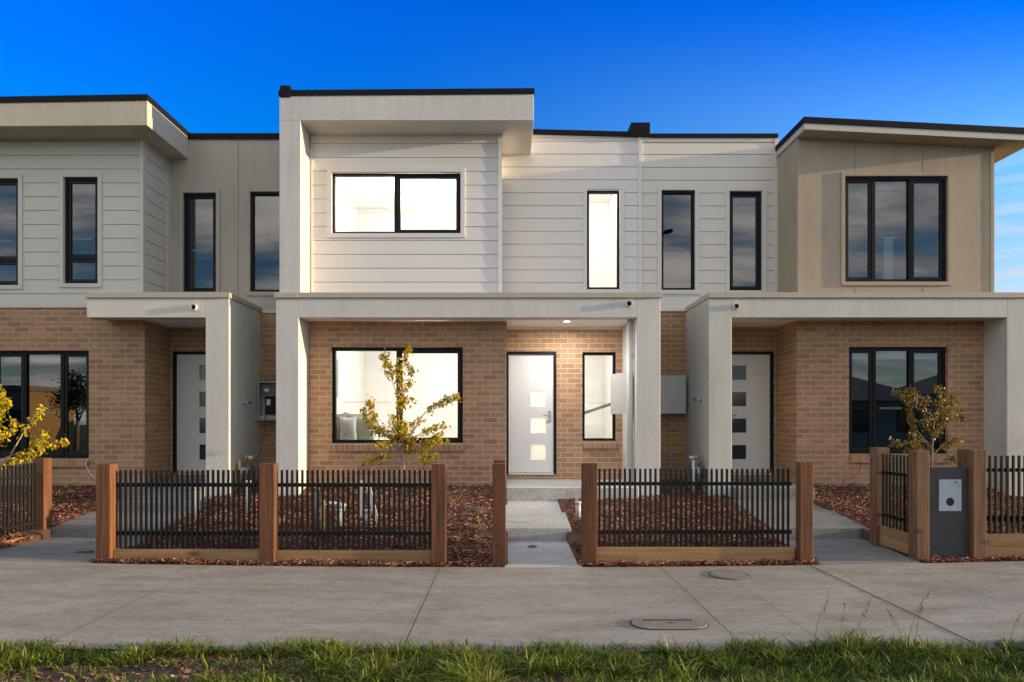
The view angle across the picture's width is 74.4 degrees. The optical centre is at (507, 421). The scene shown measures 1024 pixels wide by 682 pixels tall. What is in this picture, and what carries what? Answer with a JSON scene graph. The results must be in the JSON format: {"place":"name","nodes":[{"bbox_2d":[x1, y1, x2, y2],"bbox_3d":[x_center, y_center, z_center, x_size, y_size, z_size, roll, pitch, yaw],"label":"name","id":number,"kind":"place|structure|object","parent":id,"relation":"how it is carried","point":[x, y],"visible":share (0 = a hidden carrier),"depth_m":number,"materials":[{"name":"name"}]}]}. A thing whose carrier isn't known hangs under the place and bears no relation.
{"place":"outdoors","nodes":[
{"label":"outdoors","id":0,"kind":"place"},
{"bbox_2d":[0,537,144,562],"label":"garden path","id":1,"kind":"structure","parent":0,"point":[59,549],"depth_m":7.76,"materials":[{"name":"grey concrete"}]},
{"bbox_2d":[337,412,346,439],"bbox_3d":[-2.920,0.075,11.550,0.355,0.500,0.156,0,0,0],"label":"cushion","id":2,"kind":"object","parent":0,"point":[338,424],"visible":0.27,"depth_m":11.49,"materials":[{"name":"fabric"}]},
{"bbox_2d":[339,416,356,439],"bbox_3d":[-2.685,0.110,11.400,0.317,0.430,0.165,0,0,0],"label":"cushion","id":3,"kind":"object","parent":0,"point":[348,428],"visible":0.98,"depth_m":11.34,"materials":[{"name":"grey fabric"}]},
{"bbox_2d":[344,412,362,417],"bbox_3d":[-2.660,0.055,11.781,0.400,0.460,0.147,0,0,0],"label":"cushion","id":4,"kind":"object","parent":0,"point":[352,415],"visible":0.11,"depth_m":11.76,"materials":[{"name":"fabric"}]},
{"bbox_2d":[356,416,373,439],"bbox_3d":[-2.440,0.105,11.521,0.382,0.440,0.174,0,0,0],"label":"cushion","id":5,"kind":"object","parent":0,"point":[362,433],"visible":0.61,"depth_m":11.45,"materials":[{"name":"fabric"}]},
{"bbox_2d":[0,479,1023,566],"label":"mulch bed","id":6,"kind":"object","parent":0,"point":[573,536],"visible":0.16,"depth_m":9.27,"materials":[{"name":"brown wood"}]},
{"bbox_2d":[0,458,51,544],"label":"picket fence","id":7,"kind":"object","parent":6,"relation":"on","point":[38,476],"visible":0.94,"depth_m":8.41,"materials":[{"name":"brown wood"}]},
{"bbox_2d":[0,384,69,469],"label":"young tree","id":8,"kind":"object","parent":6,"relation":"on","point":[6,434],"visible":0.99,"depth_m":9.22,"materials":[{"name":"yellow plant"}]},
{"bbox_2d":[122,479,205,500],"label":"porch slab","id":9,"kind":"structure","parent":6,"relation":"on","point":[174,492],"depth_m":10.22,"materials":[{"name":"grey concrete"}]},
{"bbox_2d":[0,94,278,498],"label":"townhouse","id":10,"kind":"structure","parent":9,"relation":"on","point":[139,260],"depth_m":10.91,"materials":[{"name":"brick"},{"name":"painted cladding and render"},{"name":"black metal"}]},
{"bbox_2d":[0,174,23,288],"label":"window frame","id":11,"kind":"structure","parent":10,"relation":"in","point":[16,180],"depth_m":10.87,"materials":[{"name":"black metal"}]},
{"bbox_2d":[0,351,88,457],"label":"window frame","id":12,"kind":"structure","parent":10,"relation":"in","point":[63,357],"depth_m":10.96,"materials":[{"name":"black metal"}]},
{"bbox_2d":[59,173,102,287],"bbox_3d":[-6.868,-3.089,10.918,0.685,1.843,0.124,0,0,0],"label":"window frame","id":13,"kind":"structure","parent":10,"relation":"in","point":[67,258],"depth_m":10.91,"materials":[{"name":"black metal"}]},
{"bbox_2d":[177,354,205,471],"bbox_3d":[-5.350,-0.151,11.755,0.788,2.045,0.040,0,0,0],"label":"door","id":14,"kind":"structure","parent":10,"relation":"in","point":[191,368],"depth_m":11.74,"materials":[{"name":"white wood"}]},
{"bbox_2d":[179,188,219,291],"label":"window frame","id":15,"kind":"structure","parent":10,"relation":"in","point":[187,197],"depth_m":11.73,"materials":[{"name":"black metal"}]},
{"bbox_2d":[238,455,254,490],"bbox_3d":[-4.133,0.809,10.717,0.193,0.581,0.266,0,0,0],"label":"gas meter","id":16,"kind":"object","parent":10,"relation":"attached to","point":[246,467],"visible":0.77,"depth_m":10.63,"materials":[{"name":"silver metal"}]},
{"bbox_2d":[246,187,278,295],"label":"window frame","id":17,"kind":"structure","parent":10,"relation":"in","point":[253,292],"depth_m":11.68,"materials":[{"name":"black metal"}]},
{"bbox_2d":[258,381,275,419],"bbox_3d":[-3.907,-0.360,11.599,0.695,0.660,0.198,0,0,0],"label":"electricity meter box","id":18,"kind":"object","parent":10,"relation":"attached to","point":[267,393],"visible":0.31,"depth_m":11.60,"materials":[{"name":"white paint"}]},
{"bbox_2d":[247,405,265,462],"bbox_3d":[-4.103,0.176,11.112,0.069,0.946,0.789,0,0,2],"label":"loose cable","id":19,"kind":"object","parent":18,"relation":"hanging from","point":[264,432],"visible":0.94,"depth_m":11.33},
{"bbox_2d":[194,487,195,519],"bbox_3d":[-4.152,1.085,9.000,0.044,0.427,0.045,0,0,0],"label":"pipe stub","id":20,"kind":"object","parent":6,"relation":"on","point":[195,503],"visible":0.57,"depth_m":8.98,"materials":[{"name":"white plastic"}]},
{"bbox_2d":[245,480,250,513],"bbox_3d":[-3.608,1.083,9.400,0.073,0.541,0.075,0,0,0],"label":"pipe stub","id":21,"kind":"object","parent":6,"relation":"on","point":[246,481],"visible":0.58,"depth_m":9.37,"materials":[{"name":"white plastic"}]},
{"bbox_2d":[96,463,446,565],"bbox_3d":[-2.546,1.015,7.343,3.773,1.130,0.165,0,0,0],"label":"picket fence","id":22,"kind":"object","parent":6,"relation":"on","point":[108,532],"visible":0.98,"depth_m":7.37,"materials":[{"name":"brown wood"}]},
{"bbox_2d":[314,487,319,530],"bbox_3d":[-2.374,1.136,8.400,0.073,0.646,0.075,0,0,0],"label":"pipe stub","id":23,"kind":"object","parent":6,"relation":"on","point":[315,508],"visible":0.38,"depth_m":8.37,"materials":[{"name":"grey plastic"}]},
{"bbox_2d":[320,500,324,536],"bbox_3d":[-2.243,1.215,8.200,0.049,0.526,0.050,0,0,0],"label":"pipe stub","id":24,"kind":"object","parent":6,"relation":"on","point":[321,514],"visible":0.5,"depth_m":8.18,"materials":[{"name":"grey plastic"}]},
{"bbox_2d":[320,501,345,529],"bbox_3d":[-2.228,1.202,8.640,0.328,0.381,0.120,0,0,0],"label":"water meter","id":25,"kind":"object","parent":6,"relation":"on","point":[330,514],"visible":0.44,"depth_m":8.62,"materials":[{"name":"white plastic"}]},
{"bbox_2d":[336,508,341,525],"bbox_3d":[-2.125,1.212,8.600,0.110,0.216,0.112,0,0,0],"label":"pipe stub","id":26,"kind":"object","parent":6,"relation":"on","point":[340,516],"visible":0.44,"depth_m":8.56,"materials":[{"name":"white plastic"}]},
{"bbox_2d":[360,480,361,518],"bbox_3d":[-1.997,1.101,9.210,0.075,0.612,0.020,0,0,0],"label":"white stake","id":27,"kind":"object","parent":6,"relation":"on","point":[361,499],"visible":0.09,"depth_m":9.20,"materials":[{"name":"plastic"}]},
{"bbox_2d":[365,509,371,524],"bbox_3d":[-1.813,1.226,8.700,0.122,0.196,0.125,0,0,0],"label":"pipe stub","id":28,"kind":"object","parent":6,"relation":"on","point":[366,516],"visible":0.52,"depth_m":8.65,"materials":[{"name":"white plastic"}]},
{"bbox_2d":[366,487,377,520],"bbox_3d":[-1.808,1.145,9.110,0.193,0.530,0.020,0,0,0],"label":"white stake","id":29,"kind":"object","parent":6,"relation":"on","point":[371,503],"visible":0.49,"depth_m":9.10,"materials":[{"name":"plastic"}]},
{"bbox_2d":[360,345,460,506],"bbox_3d":[-1.410,0.103,9.785,1.530,2.435,0.665,0,0,0],"label":"young tree","id":30,"kind":"object","parent":6,"relation":"on","point":[404,431],"visible":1,"depth_m":9.77,"materials":[{"name":"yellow plant"}]},
{"bbox_2d":[464,506,478,509],"bbox_3d":[-0.511,1.234,9.671,0.204,0.040,0.142,0,0,0],"label":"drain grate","id":31,"kind":"object","parent":6,"relation":"on","point":[471,507],"visible":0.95,"depth_m":9.60,"materials":[{"name":"grey metal"}]},
{"bbox_2d":[473,507,487,514],"bbox_3d":[-0.406,1.229,9.401,0.397,0.113,0.278,0,0,0],"label":"grass tuft","id":32,"kind":"object","parent":6,"relation":"on","point":[481,512],"visible":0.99,"depth_m":9.39,"materials":[{"name":"green plant"}]},
{"bbox_2d":[493,463,505,566],"bbox_3d":[-0.087,1.015,7.320,0.141,1.130,0.140,0,0,0],"label":"fence post","id":33,"kind":"object","parent":6,"relation":"on","point":[499,513],"visible":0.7,"depth_m":7.25,"materials":[{"name":"brown wood"}]},
{"bbox_2d":[494,460,504,462],"bbox_3d":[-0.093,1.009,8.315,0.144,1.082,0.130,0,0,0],"label":"post cap","id":34,"kind":"object","parent":33,"relation":"on","point":[499,461],"visible":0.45,"depth_m":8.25,"materials":[{"name":"brown wood"}]},
{"bbox_2d":[109,555,1023,566],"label":"mulch spill","id":35,"kind":"object","parent":6,"relation":"on","point":[427,563],"visible":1,"depth_m":7.23,"materials":[{"name":"brown wood"}]},
{"bbox_2d":[506,479,638,500],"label":"porch slab","id":36,"kind":"structure","parent":6,"relation":"on","point":[536,489],"depth_m":10.22,"materials":[{"name":"concrete"}]},
{"bbox_2d":[274,85,661,495],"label":"townhouse","id":37,"kind":"structure","parent":36,"relation":"on","point":[479,250],"depth_m":10.88,"materials":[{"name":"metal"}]},
{"bbox_2d":[337,357,338,399],"bbox_3d":[-3.158,-0.808,12.385,0.029,0.784,0.470,0,0,0],"label":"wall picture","id":38,"kind":"object","parent":37,"relation":"attached to","point":[337,378],"depth_m":12.52,"materials":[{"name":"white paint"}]},
{"bbox_2d":[327,168,464,237],"bbox_3d":[-1.790,-3.531,10.918,2.218,1.123,0.124,0,0,0],"label":"window frame","id":39,"kind":"structure","parent":37,"relation":"in","point":[398,174],"depth_m":10.88,"materials":[{"name":"black metal"}]},
{"bbox_2d":[332,348,462,442],"bbox_3d":[-1.776,-0.432,10.975,2.114,1.545,0.070,0,0,0],"label":"window frame","id":40,"kind":"structure","parent":37,"relation":"in","point":[399,351],"depth_m":10.94,"materials":[{"name":"black metal"}]},
{"bbox_2d":[509,354,552,471],"bbox_3d":[0.417,-0.151,11.720,0.773,2.045,0.110,0,0,0],"label":"door","id":41,"kind":"structure","parent":37,"relation":"in","point":[530,375],"depth_m":11.74,"materials":[{"name":"white wood"}]},
{"bbox_2d":[582,353,614,440],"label":"window frame","id":42,"kind":"structure","parent":37,"relation":"in","point":[583,354],"depth_m":11.75,"materials":[{"name":"black metal"}]},
{"bbox_2d":[583,185,623,291],"bbox_3d":[1.668,-3.161,11.738,0.714,1.865,0.124,0,0,0],"label":"window frame","id":43,"kind":"structure","parent":37,"relation":"in","point":[587,189],"depth_m":11.68,"materials":[{"name":"black metal"}]},
{"bbox_2d":[611,372,626,413],"bbox_3d":[1.851,-0.459,10.965,0.283,0.658,0.570,0,0,0],"label":"electricity meter box","id":44,"kind":"object","parent":37,"relation":"attached to","point":[618,393],"visible":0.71,"depth_m":10.90,"materials":[{"name":"white metal"}]},
{"bbox_2d":[611,372,626,413],"bbox_3d":[1.811,-0.459,10.922,0.012,0.658,0.517,0,0,-22],"label":"door","id":45,"kind":"structure","parent":44,"relation":"in","point":[619,380],"depth_m":10.90,"materials":[{"name":"white metal"}]},
{"bbox_2d":[575,501,580,517],"bbox_3d":[0.936,1.150,8.900,0.085,0.211,0.088,0,0,0],"label":"pipe stub","id":46,"kind":"object","parent":6,"relation":"on","point":[578,509],"visible":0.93,"depth_m":8.87,"materials":[{"name":"white plastic"}]},
{"bbox_2d":[581,461,812,565],"bbox_3d":[2.053,1.001,7.343,2.484,1.138,0.165,0,0,0],"label":"picket fence","id":47,"kind":"object","parent":6,"relation":"on","point":[591,551],"visible":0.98,"depth_m":7.37,"materials":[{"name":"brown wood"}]},
{"bbox_2d":[733,479,814,500],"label":"porch slab","id":48,"kind":"structure","parent":6,"relation":"on","point":[793,492],"depth_m":10.22,"materials":[{"name":"grey concrete"}]},
{"bbox_2d":[642,117,1023,496],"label":"townhouse","id":49,"kind":"structure","parent":48,"relation":"on","point":[824,286],"depth_m":10.89,"materials":[{"name":"brick"}]},
{"bbox_2d":[660,375,685,413],"bbox_3d":[2.703,-0.469,11.595,0.688,0.656,0.209,0,0,0],"label":"electricity meter box","id":50,"kind":"object","parent":49,"relation":"attached to","point":[672,394],"visible":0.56,"depth_m":11.49,"materials":[{"name":"grey metal"}]},
{"bbox_2d":[660,375,685,413],"bbox_3d":[2.703,-0.469,11.499,0.688,0.656,0.018,0,0,0],"label":"door","id":51,"kind":"structure","parent":50,"relation":"in","point":[672,387],"depth_m":11.49,"materials":[{"name":"grey metal"}]},
{"bbox_2d":[657,186,698,293],"bbox_3d":[2.963,-3.151,11.738,0.721,1.869,0.124,0,0,0],"label":"window frame","id":52,"kind":"structure","parent":49,"relation":"in","point":[693,191],"depth_m":11.68,"materials":[{"name":"black metal"}]},
{"bbox_2d":[688,455,702,492],"bbox_3d":[2.962,0.807,10.617,0.192,0.587,0.266,0,0,0],"label":"gas meter","id":53,"kind":"object","parent":49,"relation":"attached to","point":[693,466],"visible":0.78,"depth_m":10.53,"materials":[{"name":"silver metal"}]},
{"bbox_2d":[725,187,765,291],"bbox_3d":[4.133,-3.140,11.763,0.706,1.861,0.174,0,0,0],"label":"window frame","id":54,"kind":"structure","parent":49,"relation":"in","point":[733,195],"depth_m":11.72,"materials":[{"name":"black metal"}]},
{"bbox_2d":[732,354,769,471],"bbox_3d":[4.169,-0.151,11.720,0.796,2.045,0.110,0,0,0],"label":"door","id":55,"kind":"structure","parent":49,"relation":"in","point":[750,372],"depth_m":11.74,"materials":[{"name":"white wood"}]},
{"bbox_2d":[883,237,892,278],"bbox_3d":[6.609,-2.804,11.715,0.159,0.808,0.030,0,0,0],"label":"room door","id":56,"kind":"structure","parent":49,"relation":"in","point":[887,243],"depth_m":11.70,"materials":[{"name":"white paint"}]},
{"bbox_2d":[841,172,951,285],"bbox_3d":[6.268,-3.111,10.943,1.777,1.822,0.174,0,0,0],"label":"window frame","id":57,"kind":"structure","parent":49,"relation":"in","point":[873,183],"depth_m":10.91,"materials":[{"name":"black metal"}]},
{"bbox_2d":[849,347,944,452],"bbox_3d":[6.307,-0.349,11.000,1.587,1.717,0.120,0,0,0],"label":"window frame","id":58,"kind":"structure","parent":49,"relation":"in","point":[870,353],"depth_m":10.96,"materials":[{"name":"black metal"}]},
{"bbox_2d":[888,384,970,466],"bbox_3d":[5.680,0.433,9.059,1.019,1.915,0.612,0,0,0],"label":"young tree","id":59,"kind":"object","parent":6,"relation":"on","point":[943,411],"visible":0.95,"depth_m":9.04,"materials":[{"name":"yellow plant"}]},
{"bbox_2d":[870,447,1023,562],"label":"picket fence","id":60,"kind":"object","parent":6,"relation":"on","point":[912,542],"visible":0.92,"depth_m":7.37,"materials":[{"name":"brown wood"}]},
{"bbox_2d":[929,467,967,557],"bbox_3d":[4.800,1.011,7.413,0.450,1.018,0.134,0,0,0],"label":"letterbox","id":61,"kind":"object","parent":6,"relation":"on","point":[948,510],"visible":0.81,"depth_m":7.36,"materials":[{"name":"grey metal"}]},
{"bbox_2d":[0,561,1023,653],"bbox_3d":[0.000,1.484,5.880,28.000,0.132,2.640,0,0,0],"label":"pavement","id":62,"kind":"structure","parent":0,"point":[228,604],"depth_m":5.70,"materials":[{"name":"concrete"}]},
{"bbox_2d":[51,500,205,537],"bbox_3d":[-5.135,1.420,9.450,1.450,0.461,1.580,0,0,0],"label":"garden path step","id":63,"kind":"object","parent":62,"relation":"on","point":[83,526],"visible":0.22,"depth_m":8.93,"materials":[{"name":"grey concrete"}]},
{"bbox_2d":[506,501,570,539],"bbox_3d":[0.395,1.420,9.450,0.850,0.461,1.580,0,0,0],"label":"garden path step","id":64,"kind":"object","parent":62,"relation":"on","point":[536,520],"visible":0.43,"depth_m":8.98,"materials":[{"name":"concrete"}]},
{"bbox_2d":[630,617,708,628],"bbox_3d":[1.240,1.536,5.165,0.600,0.010,0.300,0,0,0],"label":"pit lid","id":65,"kind":"object","parent":62,"relation":"on","point":[667,623],"visible":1,"depth_m":5.14,"materials":[{"name":"concrete"}]},
{"bbox_2d":[708,570,751,578],"bbox_3d":[2.236,1.531,6.787,0.420,0.005,0.420,0,0,0],"label":"manhole cover","id":66,"kind":"object","parent":62,"relation":"on","point":[729,574],"visible":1,"depth_m":6.77,"materials":[{"name":"concrete"}]},
{"bbox_2d":[734,500,868,538],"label":"walkway","id":67,"kind":"structure","parent":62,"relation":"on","point":[828,524],"depth_m":8.93,"materials":[{"name":"grey concrete"}]},
{"bbox_2d":[0,649,1023,681],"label":"nature strip","id":68,"kind":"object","parent":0,"point":[56,677],"visible":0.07,"depth_m":4.26,"materials":[{"name":"plant"}]},
{"bbox_2d":[0,649,735,681],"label":"dirt litter","id":69,"kind":"object","parent":68,"relation":"on","point":[181,672],"visible":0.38,"depth_m":4.22,"materials":[{"name":"brown soil"}]},
{"bbox_2d":[0,621,1023,681],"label":"grass","id":70,"kind":"structure","parent":68,"relation":"on","point":[955,670],"depth_m":4.31,"materials":[{"name":"green plant"}]},
{"bbox_2d":[808,594,829,652],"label":"seeding grass","id":71,"kind":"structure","parent":68,"relation":"on","point":[817,625],"depth_m":4.50,"materials":[{"name":"green plant"}]},
{"bbox_2d":[825,603,847,653],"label":"seeding grass","id":72,"kind":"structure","parent":68,"relation":"on","point":[840,635],"depth_m":4.50,"materials":[{"name":"green plant"}]},
{"bbox_2d":[839,601,877,659],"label":"seeding grass","id":73,"kind":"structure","parent":68,"relation":"on","point":[857,629],"depth_m":4.45,"materials":[{"name":"green plant"}]},
{"bbox_2d":[886,607,914,658],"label":"seeding grass","id":74,"kind":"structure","parent":68,"relation":"on","point":[901,635],"depth_m":4.40,"materials":[{"name":"green plant"}]},
{"bbox_2d":[886,591,929,653],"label":"seeding grass","id":75,"kind":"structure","parent":68,"relation":"on","point":[911,626],"depth_m":4.45,"materials":[{"name":"green plant"}]},
{"bbox_2d":[895,597,939,652],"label":"seeding grass","id":76,"kind":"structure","parent":68,"relation":"on","point":[916,629],"depth_m":4.45,"materials":[{"name":"green plant"}]},
{"bbox_2d":[996,611,1021,651],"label":"seeding grass","id":77,"kind":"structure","parent":68,"relation":"on","point":[1019,615],"depth_m":4.50,"materials":[{"name":"green plant"}]},
{"bbox_2d":[0,0,1023,291],"label":"sky","id":78,"kind":"structure","parent":0,"point":[215,66],"materials":[{"name":"blue"}]},
{"bbox_2d":[505,540,581,566],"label":"garden path","id":79,"kind":"structure","parent":0,"point":[551,553],"depth_m":7.82,"materials":[{"name":"concrete"}]},
{"bbox_2d":[781,538,920,564],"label":"garden path","id":80,"kind":"structure","parent":0,"point":[845,551],"depth_m":7.75,"materials":[{"name":"grey concrete"}]}
]}

